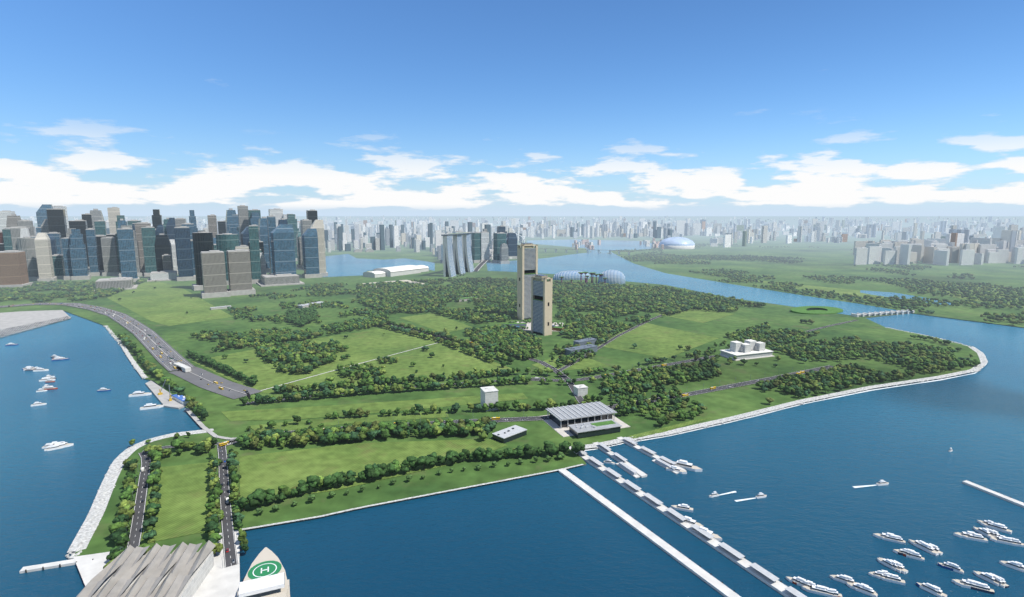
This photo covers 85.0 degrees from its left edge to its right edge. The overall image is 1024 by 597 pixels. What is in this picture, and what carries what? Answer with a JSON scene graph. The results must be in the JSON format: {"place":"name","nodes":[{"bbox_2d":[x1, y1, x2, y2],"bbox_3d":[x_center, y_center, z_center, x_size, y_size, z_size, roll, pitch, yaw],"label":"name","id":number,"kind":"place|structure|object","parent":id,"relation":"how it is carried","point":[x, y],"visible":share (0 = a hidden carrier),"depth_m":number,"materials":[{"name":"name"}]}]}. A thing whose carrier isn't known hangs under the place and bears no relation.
{"place":"outdoors","nodes":[
{"label":"outdoors","id":0,"kind":"place"},
{"bbox_2d":[0,310,68,335],"bbox_3d":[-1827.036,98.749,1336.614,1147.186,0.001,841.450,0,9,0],"label":"port quay","id":1,"kind":"structure","parent":0,"point":[8,320],"depth_m":1624.30,"materials":[{"name":"concrete"}]},
{"bbox_2d":[127,452,150,547],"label":"road","id":2,"kind":"structure","parent":0,"point":[136,522],"depth_m":578.10,"materials":[{"name":"grey asphalt"}]},
{"bbox_2d":[74,530,239,596],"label":"paved plaza","id":3,"kind":"structure","parent":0,"point":[220,580],"depth_m":467.62,"materials":[{"name":"concrete"}]},
{"bbox_2d":[76,540,215,596],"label":"terminal roof","id":4,"kind":"structure","parent":3,"relation":"on","point":[182,569],"depth_m":444.35,"materials":[{"name":"concrete"}]},
{"bbox_2d":[145,381,185,408],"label":"dock","id":5,"kind":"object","parent":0,"point":[154,388],"visible":0.89,"depth_m":915.77,"materials":[{"name":"concrete"}]},
{"bbox_2d":[108,281,232,325],"bbox_3d":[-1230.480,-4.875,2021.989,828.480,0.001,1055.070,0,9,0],"label":"field","id":6,"kind":"structure","parent":0,"point":[166,304],"depth_m":1857.88,"materials":[{"name":"green plant"}]},
{"bbox_2d":[140,462,210,543],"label":"field","id":7,"kind":"structure","parent":0,"point":[183,490],"depth_m":584.92,"materials":[{"name":"green plant"}]},
{"bbox_2d":[185,408,234,438],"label":"shore track","id":8,"kind":"structure","parent":0,"point":[198,421],"depth_m":790.28,"materials":[{"name":"concrete"}]},
{"bbox_2d":[217,445,237,566],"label":"road","id":9,"kind":"structure","parent":0,"point":[228,528],"depth_m":553.34,"materials":[{"name":"grey asphalt"}]},
{"bbox_2d":[251,411,448,431],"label":"grass strip","id":10,"kind":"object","parent":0,"point":[295,425],"depth_m":818.29,"materials":[{"name":"green plant"}]},
{"bbox_2d":[192,328,515,392],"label":"field","id":11,"kind":"structure","parent":0,"point":[368,346],"depth_m":1140.02,"materials":[{"name":"green plant"}]},
{"bbox_2d":[239,439,506,497],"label":"field","id":12,"kind":"structure","parent":0,"point":[276,470],"depth_m":682.20,"materials":[{"name":"green plant"}]},
{"bbox_2d":[222,393,527,420],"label":"field","id":13,"kind":"structure","parent":0,"point":[301,412],"depth_m":864.57,"materials":[{"name":"green plant"}]},
{"bbox_2d":[325,254,434,276],"bbox_3d":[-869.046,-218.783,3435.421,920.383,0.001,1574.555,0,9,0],"label":"bay water","id":14,"kind":"structure","parent":0,"point":[343,265],"depth_m":3327.77,"materials":[{"name":"blue liquid"}]},
{"bbox_2d":[400,313,471,332],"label":"field","id":15,"kind":"structure","parent":0,"point":[435,322],"depth_m":1549.72,"materials":[{"name":"green plant"}]},
{"bbox_2d":[390,324,570,379],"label":"garden road","id":16,"kind":"structure","parent":0,"point":[545,364],"depth_m":1123.26,"materials":[{"name":"grey asphalt"}]},
{"bbox_2d":[0,311,1023,596],"bbox_3d":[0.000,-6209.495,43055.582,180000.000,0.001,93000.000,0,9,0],"label":"sea water","id":17,"kind":"structure","parent":0,"point":[814,515],"depth_m":587.59,"materials":[{"name":"blue liquid"}]},
{"bbox_2d":[19,559,92,573],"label":"jetty","id":18,"kind":"object","parent":17,"relation":"in","point":[51,565],"visible":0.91,"depth_m":478.75,"materials":[{"name":"concrete"}]},
{"bbox_2d":[237,547,289,596],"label":"cruise ship","id":19,"kind":"object","parent":17,"relation":"on","point":[265,576],"visible":1,"depth_m":413.09,"materials":[{"name":"white"}]},
{"bbox_2d":[5,343,1023,596],"bbox_3d":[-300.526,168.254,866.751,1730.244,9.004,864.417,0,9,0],"label":"boats","id":20,"kind":"object","parent":17,"relation":"on","point":[893,565],"visible":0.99,"depth_m":501.93,"materials":[{"name":"white"}]},
{"bbox_2d":[593,442,646,477],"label":"ferry jetty","id":21,"kind":"object","parent":17,"relation":"in","point":[629,468],"visible":0.98,"depth_m":674.45,"materials":[{"name":"concrete"}]},
{"bbox_2d":[558,469,740,596],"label":"breakwater","id":22,"kind":"object","parent":17,"relation":"in","point":[721,588],"visible":1,"depth_m":516.98,"materials":[{"name":"concrete"}]},
{"bbox_2d":[617,437,685,473],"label":"ferry jetty","id":23,"kind":"object","parent":17,"relation":"in","point":[663,462],"visible":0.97,"depth_m":696.79,"materials":[{"name":"concrete"}]},
{"bbox_2d":[569,446,806,596],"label":"floating pier","id":24,"kind":"structure","parent":17,"relation":"in","point":[765,576],"depth_m":522.77,"materials":[{"name":"concrete"}]},
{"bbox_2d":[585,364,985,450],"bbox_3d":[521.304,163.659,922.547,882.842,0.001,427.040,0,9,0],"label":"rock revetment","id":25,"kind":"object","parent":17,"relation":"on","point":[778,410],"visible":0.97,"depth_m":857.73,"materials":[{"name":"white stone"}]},
{"bbox_2d":[962,480,1023,507],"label":"breakwater","id":26,"kind":"object","parent":17,"relation":"in","point":[996,494],"visible":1,"depth_m":602.53,"materials":[{"name":"concrete"}]},
{"bbox_2d":[0,216,1023,555],"bbox_3d":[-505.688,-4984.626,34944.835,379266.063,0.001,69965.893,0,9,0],"label":"ground","id":27,"kind":"structure","parent":0,"point":[824,258],"depth_m":1331.03,"materials":[{"name":"green plant"}]},
{"bbox_2d":[2,228,12,249],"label":"skyscraper","id":28,"kind":"structure","parent":27,"relation":"on","point":[6,232],"depth_m":2694.43,"materials":[{"name":"teal glass"}]},
{"bbox_2d":[0,250,32,288],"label":"brown block","id":29,"kind":"structure","parent":27,"relation":"on","point":[13,269],"depth_m":2232.95,"materials":[{"name":"concrete"}]},
{"bbox_2d":[10,227,30,249],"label":"skyscraper","id":30,"kind":"structure","parent":27,"relation":"on","point":[15,233],"depth_m":2557.27,"materials":[{"name":"concrete"}]},
{"bbox_2d":[17,236,38,280],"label":"skyscraper","id":31,"kind":"structure","parent":27,"relation":"on","point":[26,245],"depth_m":2503.21,"materials":[{"name":"concrete"}]},
{"bbox_2d":[36,204,52,226],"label":"skyscraper","id":32,"kind":"structure","parent":27,"relation":"on","point":[41,214],"depth_m":3389.82,"materials":[{"name":"blue glass"}]},
{"bbox_2d":[34,233,56,281],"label":"skyscraper","id":33,"kind":"structure","parent":27,"relation":"on","point":[44,256],"depth_m":2441.82,"materials":[{"name":"concrete"}]},
{"bbox_2d":[46,208,67,237],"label":"skyscraper","id":34,"kind":"structure","parent":27,"relation":"on","point":[56,218],"depth_m":2985.33,"materials":[{"name":"grey glass"}]},
{"bbox_2d":[52,254,65,278],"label":"skyscraper","id":35,"kind":"structure","parent":27,"relation":"on","point":[59,266],"depth_m":2575.08,"materials":[{"name":"teal glass"}]},
{"bbox_2d":[61,237,72,279],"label":"skyscraper","id":36,"kind":"structure","parent":27,"relation":"on","point":[66,242],"depth_m":2538.35,"materials":[{"name":"blue glass"}]},
{"bbox_2d":[68,220,89,269],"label":"skyscraper","id":37,"kind":"structure","parent":27,"relation":"on","point":[81,225],"depth_m":2971.01,"materials":[{"name":"grey glass"}]},
{"bbox_2d":[69,229,90,279],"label":"skyscraper","id":38,"kind":"structure","parent":27,"relation":"on","point":[78,255],"depth_m":2541.47,"materials":[{"name":"blue glass"}]},
{"bbox_2d":[86,228,101,275],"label":"skyscraper","id":39,"kind":"structure","parent":27,"relation":"on","point":[92,252],"depth_m":2698.42,"materials":[{"name":"blue glass"}]},
{"bbox_2d":[0,303,194,370],"bbox_3d":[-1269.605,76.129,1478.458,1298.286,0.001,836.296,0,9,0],"label":"highway","id":40,"kind":"structure","parent":27,"relation":"on","point":[157,338],"depth_m":1389.79,"materials":[{"name":"grey asphalt"}]},
{"bbox_2d":[0,303,826,562],"bbox_3d":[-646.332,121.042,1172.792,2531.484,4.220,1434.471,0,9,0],"label":"cars","id":41,"kind":"object","parent":40,"relation":"on","point":[160,356],"visible":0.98,"depth_m":1387.93,"materials":[{"name":"silver metal"}]},
{"bbox_2d":[100,237,119,275],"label":"skyscraper","id":42,"kind":"structure","parent":27,"relation":"on","point":[109,256],"depth_m":2704.37,"materials":[{"name":"concrete"}]},
{"bbox_2d":[107,207,119,232],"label":"skyscraper","id":43,"kind":"structure","parent":27,"relation":"on","point":[113,212],"depth_m":3002.99,"materials":[{"name":"concrete"}]},
{"bbox_2d":[94,277,137,290],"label":"building","id":44,"kind":"structure","parent":27,"relation":"on","point":[126,283],"depth_m":2223.16,"materials":[{"name":"concrete"}]},
{"bbox_2d":[117,228,139,281],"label":"skyscraper","id":45,"kind":"structure","parent":27,"relation":"on","point":[125,237],"depth_m":2427.71,"materials":[{"name":"blue glass"}]},
{"bbox_2d":[119,225,142,276],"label":"skyscraper","id":46,"kind":"structure","parent":27,"relation":"on","point":[139,272],"depth_m":2685.09,"materials":[{"name":"concrete"}]},
{"bbox_2d":[67,429,211,552],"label":"promenade","id":47,"kind":"structure","parent":27,"relation":"on","point":[78,537],"depth_m":596.83,"materials":[{"name":"grey concrete"}]},
{"bbox_2d":[65,429,213,558],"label":"rocks","id":48,"kind":"object","parent":27,"relation":"on","point":[74,555],"visible":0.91,"depth_m":572.79,"materials":[{"name":"grey stone"}]},
{"bbox_2d":[135,222,150,271],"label":"skyscraper","id":49,"kind":"structure","parent":27,"relation":"on","point":[138,226],"depth_m":2815.51,"materials":[{"name":"concrete"}]},
{"bbox_2d":[141,226,156,276],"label":"skyscraper","id":50,"kind":"structure","parent":27,"relation":"on","point":[148,237],"depth_m":2684.83,"materials":[{"name":"teal glass"}]},
{"bbox_2d":[147,270,176,281],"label":"building","id":51,"kind":"structure","parent":27,"relation":"on","point":[168,275],"depth_m":2523.72,"materials":[{"name":"concrete"}]},
{"bbox_2d":[154,233,173,270],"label":"skyscraper","id":52,"kind":"structure","parent":27,"relation":"on","point":[162,245],"depth_m":2578.09,"materials":[{"name":"grey glass"}]},
{"bbox_2d":[166,218,177,268],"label":"skyscraper","id":53,"kind":"structure","parent":27,"relation":"on","point":[170,225],"depth_m":2992.25,"materials":[{"name":"blue glass"}]},
{"bbox_2d":[174,226,195,280],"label":"skyscraper","id":54,"kind":"structure","parent":27,"relation":"on","point":[184,253],"depth_m":2505.19,"materials":[{"name":"glass"}]},
{"bbox_2d":[192,231,213,290],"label":"skyscraper","id":55,"kind":"structure","parent":27,"relation":"on","point":[202,240],"depth_m":2206.52,"materials":[{"name":"glass"}]},
{"bbox_2d":[207,214,217,237],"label":"skyscraper","id":56,"kind":"structure","parent":27,"relation":"on","point":[212,223],"depth_m":2948.72,"materials":[{"name":"concrete"}]},
{"bbox_2d":[169,367,261,398],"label":"tunnel entrance road","id":57,"kind":"structure","parent":27,"relation":"on","point":[192,378],"depth_m":990.40,"materials":[{"name":"grey asphalt"}]},
{"bbox_2d":[200,250,230,298],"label":"high-rise building","id":58,"kind":"structure","parent":27,"relation":"on","point":[213,273],"depth_m":2008.17,"materials":[{"name":"concrete"}]},
{"bbox_2d":[215,233,238,284],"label":"skyscraper","id":59,"kind":"structure","parent":27,"relation":"on","point":[225,242],"depth_m":2354.68,"materials":[{"name":"teal glass"}]},
{"bbox_2d":[225,208,237,232],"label":"skyscraper","id":60,"kind":"structure","parent":27,"relation":"on","point":[230,219],"depth_m":3339.01,"materials":[{"name":"blue glass"}]},
{"bbox_2d":[226,249,255,295],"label":"high-rise building","id":61,"kind":"structure","parent":27,"relation":"on","point":[239,271],"depth_m":2069.70,"materials":[{"name":"concrete"}]},
{"bbox_2d":[237,205,248,241],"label":"skyscraper","id":62,"kind":"structure","parent":27,"relation":"on","point":[243,222],"depth_m":3188.30,"materials":[{"name":"concrete"}]},
{"bbox_2d":[248,224,260,283],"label":"skyscraper","id":63,"kind":"structure","parent":27,"relation":"on","point":[255,252],"depth_m":2404.91,"materials":[{"name":"teal glass"}]},
{"bbox_2d":[258,217,269,271],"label":"skyscraper","id":64,"kind":"structure","parent":27,"relation":"on","point":[262,230],"depth_m":2888.05,"materials":[{"name":"blue glass"}]},
{"bbox_2d":[267,215,275,273],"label":"skyscraper","id":65,"kind":"structure","parent":27,"relation":"on","point":[271,223],"depth_m":2625.00,"materials":[{"name":"blue glass"}]},
{"bbox_2d":[256,273,304,286],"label":"building","id":66,"kind":"structure","parent":27,"relation":"on","point":[267,280],"depth_m":2366.99,"materials":[{"name":"concrete"}]},
{"bbox_2d":[270,224,295,273],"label":"skyscraper","id":67,"kind":"structure","parent":27,"relation":"on","point":[283,249],"depth_m":2405.82,"materials":[{"name":"blue glass"}]},
{"bbox_2d":[285,214,298,260],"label":"skyscraper","id":68,"kind":"structure","parent":27,"relation":"on","point":[291,219],"depth_m":3556.73,"materials":[{"name":"teal glass"}]},
{"bbox_2d":[302,228,321,277],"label":"skyscraper","id":69,"kind":"structure","parent":27,"relation":"on","point":[310,252],"depth_m":2620.67,"materials":[{"name":"blue glass"}]},
{"bbox_2d":[310,220,327,276],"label":"skyscraper","id":70,"kind":"structure","parent":27,"relation":"on","point":[318,225],"depth_m":2667.41,"materials":[{"name":"concrete"}]},
{"bbox_2d":[363,265,428,277],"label":"exhibition hall","id":71,"kind":"structure","parent":27,"relation":"on","point":[395,271],"depth_m":2731.44,"materials":[{"name":"concrete"}]},
{"bbox_2d":[238,464,583,529],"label":"sea wall","id":72,"kind":"structure","parent":27,"relation":"on","point":[405,498],"depth_m":589.51,"materials":[{"name":"grey concrete"}]},
{"bbox_2d":[441,232,473,276],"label":"hotel towers","id":73,"kind":"structure","parent":27,"relation":"on","point":[457,257],"depth_m":2772.31,"materials":[{"name":"glass"}]},
{"bbox_2d":[472,232,480,262],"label":"skyscraper","id":74,"kind":"structure","parent":27,"relation":"on","point":[476,247],"depth_m":3428.61,"materials":[{"name":"teal glass"}]},
{"bbox_2d":[481,231,490,262],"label":"skyscraper","id":75,"kind":"structure","parent":27,"relation":"on","point":[484,245],"depth_m":3441.36,"materials":[{"name":"concrete"}]},
{"bbox_2d":[480,386,498,410],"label":"vent building","id":76,"kind":"structure","parent":27,"relation":"on","point":[489,394],"depth_m":855.41,"materials":[{"name":"concrete"}]},
{"bbox_2d":[492,232,505,262],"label":"skyscraper","id":77,"kind":"structure","parent":27,"relation":"on","point":[499,238],"depth_m":3417.95,"materials":[{"name":"teal glass"}]},
{"bbox_2d":[498,243,509,263],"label":"skyscraper","id":78,"kind":"structure","parent":27,"relation":"on","point":[503,253],"depth_m":3368.68,"materials":[{"name":"concrete"}]},
{"bbox_2d":[492,425,526,442],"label":"low building","id":79,"kind":"structure","parent":27,"relation":"on","point":[509,434],"depth_m":748.30,"materials":[{"name":"white glass"}]},
{"bbox_2d":[506,232,516,258],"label":"skyscraper","id":80,"kind":"structure","parent":27,"relation":"on","point":[511,242],"depth_m":3739.24,"materials":[{"name":"blue glass"}]},
{"bbox_2d":[0,243,1023,568],"bbox_3d":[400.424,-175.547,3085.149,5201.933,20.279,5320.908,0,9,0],"label":"trees","id":81,"kind":"object","parent":27,"relation":"on","point":[486,291],"visible":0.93,"depth_m":1179.48,"materials":[{"name":"green plant"}]},
{"bbox_2d":[21,215,1023,265],"bbox_3d":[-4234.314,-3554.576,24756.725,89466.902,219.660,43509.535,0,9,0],"label":"city blocks","id":82,"kind":"structure","parent":27,"relation":"on","point":[954,242],"depth_m":6100.89,"materials":[{"name":"grey concrete"}]},
{"bbox_2d":[517,243,537,319],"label":"skyscraper","id":83,"kind":"structure","parent":27,"relation":"on","point":[527,261],"depth_m":1577.13,"materials":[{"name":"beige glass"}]},
{"bbox_2d":[503,322,564,330],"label":"tower podium","id":84,"kind":"object","parent":27,"relation":"on","point":[556,327],"visible":0.34,"depth_m":1488.72,"materials":[{"name":"concrete"}]},
{"bbox_2d":[531,274,552,335],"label":"skyscraper","id":85,"kind":"structure","parent":27,"relation":"on","point":[541,304],"depth_m":1385.22,"materials":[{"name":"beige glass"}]},
{"bbox_2d":[553,270,589,279],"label":"conservatory dome","id":86,"kind":"structure","parent":27,"relation":"on","point":[571,275],"depth_m":2546.20,"materials":[{"name":"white glass"}]},
{"bbox_2d":[564,344,596,355],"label":"building","id":87,"kind":"structure","parent":27,"relation":"on","point":[567,351],"depth_m":1207.07,"materials":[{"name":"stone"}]},
{"bbox_2d":[543,401,629,437],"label":"cruise terminal","id":88,"kind":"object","parent":27,"relation":"on","point":[582,420],"visible":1,"depth_m":792.98,"materials":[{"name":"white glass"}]},
{"bbox_2d":[598,270,624,283],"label":"glass dome","id":89,"kind":"object","parent":27,"relation":"on","point":[614,276],"depth_m":2385.32,"materials":[{"name":"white glass"}]},
{"bbox_2d":[659,237,694,248],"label":"stadium dome","id":90,"kind":"structure","parent":27,"relation":"on","point":[677,243],"depth_m":4788.93,"materials":[{"name":"metal"}]},
{"bbox_2d":[718,339,773,360],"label":"white building complex","id":91,"kind":"structure","parent":27,"relation":"on","point":[748,349],"depth_m":1174.01,"materials":[{"name":"concrete"}]},
{"bbox_2d":[585,347,987,448],"bbox_3d":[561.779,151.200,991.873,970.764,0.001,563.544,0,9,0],"label":"promenade","id":92,"kind":"structure","parent":27,"relation":"on","point":[708,423],"depth_m":883.46,"materials":[{"name":"grey concrete"}]},
{"bbox_2d":[588,327,985,447],"bbox_3d":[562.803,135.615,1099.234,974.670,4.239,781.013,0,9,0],"label":"seawall","id":93,"kind":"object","parent":27,"relation":"on","point":[864,388],"visible":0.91,"depth_m":914.05,"materials":[{"name":"grey stone"}]},
{"bbox_2d":[790,306,842,313],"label":"marina barrage pump house","id":94,"kind":"structure","parent":27,"relation":"on","point":[813,310],"depth_m":1726.38,"materials":[{"name":"green plant"}]},
{"bbox_2d":[851,309,914,316],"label":"marina barrage gates","id":95,"kind":"object","parent":27,"relation":"on","point":[890,312],"visible":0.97,"depth_m":1669.25,"materials":[{"name":"concrete"}]},
{"bbox_2d":[0,310,1023,530],"bbox_3d":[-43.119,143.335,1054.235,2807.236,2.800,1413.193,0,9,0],"label":"sea wall face","id":96,"kind":"object","parent":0,"point":[469,487],"visible":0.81,"depth_m":622.71},
{"bbox_2d":[0,0,1023,215],"label":"sky","id":97,"kind":"structure","parent":0,"point":[136,107],"materials":[{"name":"blue"}]},
{"bbox_2d":[223,365,832,445],"bbox_3d":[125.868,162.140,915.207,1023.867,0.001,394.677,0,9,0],"label":"road","id":98,"kind":"structure","parent":0,"point":[613,406],"depth_m":925.24,"materials":[{"name":"grey asphalt"}]},
{"bbox_2d":[532,354,608,369],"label":"field","id":99,"kind":"structure","parent":0,"point":[585,362],"depth_m":1117.30,"materials":[{"name":"green plant"}]},
{"bbox_2d":[557,313,664,371],"bbox_3d":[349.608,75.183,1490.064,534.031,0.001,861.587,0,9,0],"label":"path","id":100,"kind":"structure","parent":0,"point":[599,347],"depth_m":1338.03,"materials":[{"name":"concrete"}]},
{"bbox_2d":[531,356,713,381],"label":"garden road","id":101,"kind":"structure","parent":0,"point":[599,376],"depth_m":1073.02,"materials":[{"name":"grey asphalt"}]},
{"bbox_2d":[598,323,717,357],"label":"field","id":102,"kind":"structure","parent":0,"point":[655,340],"depth_m":1329.24,"materials":[{"name":"green plant"}]},
{"bbox_2d":[629,417,712,437],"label":"grass strip","id":103,"kind":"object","parent":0,"point":[660,430],"depth_m":780.33,"materials":[{"name":"green plant"}]},
{"bbox_2d":[487,239,895,314],"bbox_3d":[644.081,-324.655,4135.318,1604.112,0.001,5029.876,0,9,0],"label":"river","id":104,"kind":"structure","parent":0,"point":[596,262],"depth_m":2777.91,"materials":[{"name":"blue liquid"}]},
{"bbox_2d":[656,309,733,322],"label":"field","id":105,"kind":"structure","parent":0,"point":[700,315],"depth_m":1656.58,"materials":[{"name":"green plant"}]},
{"bbox_2d":[754,280,905,299],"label":"meadow","id":106,"kind":"structure","parent":0,"point":[840,291],"depth_m":2226.90,"materials":[{"name":"green plant"}]},
{"bbox_2d":[860,290,950,304],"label":"river inlet","id":107,"kind":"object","parent":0,"point":[885,294],"depth_m":2087.91,"materials":[{"name":"blue liquid"}]},
{"bbox_2d":[921,281,1023,307],"bbox_3d":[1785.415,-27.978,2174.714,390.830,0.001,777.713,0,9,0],"label":"trees","id":108,"kind":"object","parent":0,"point":[979,299],"depth_m":2088.62,"materials":[{"name":"green plant"}]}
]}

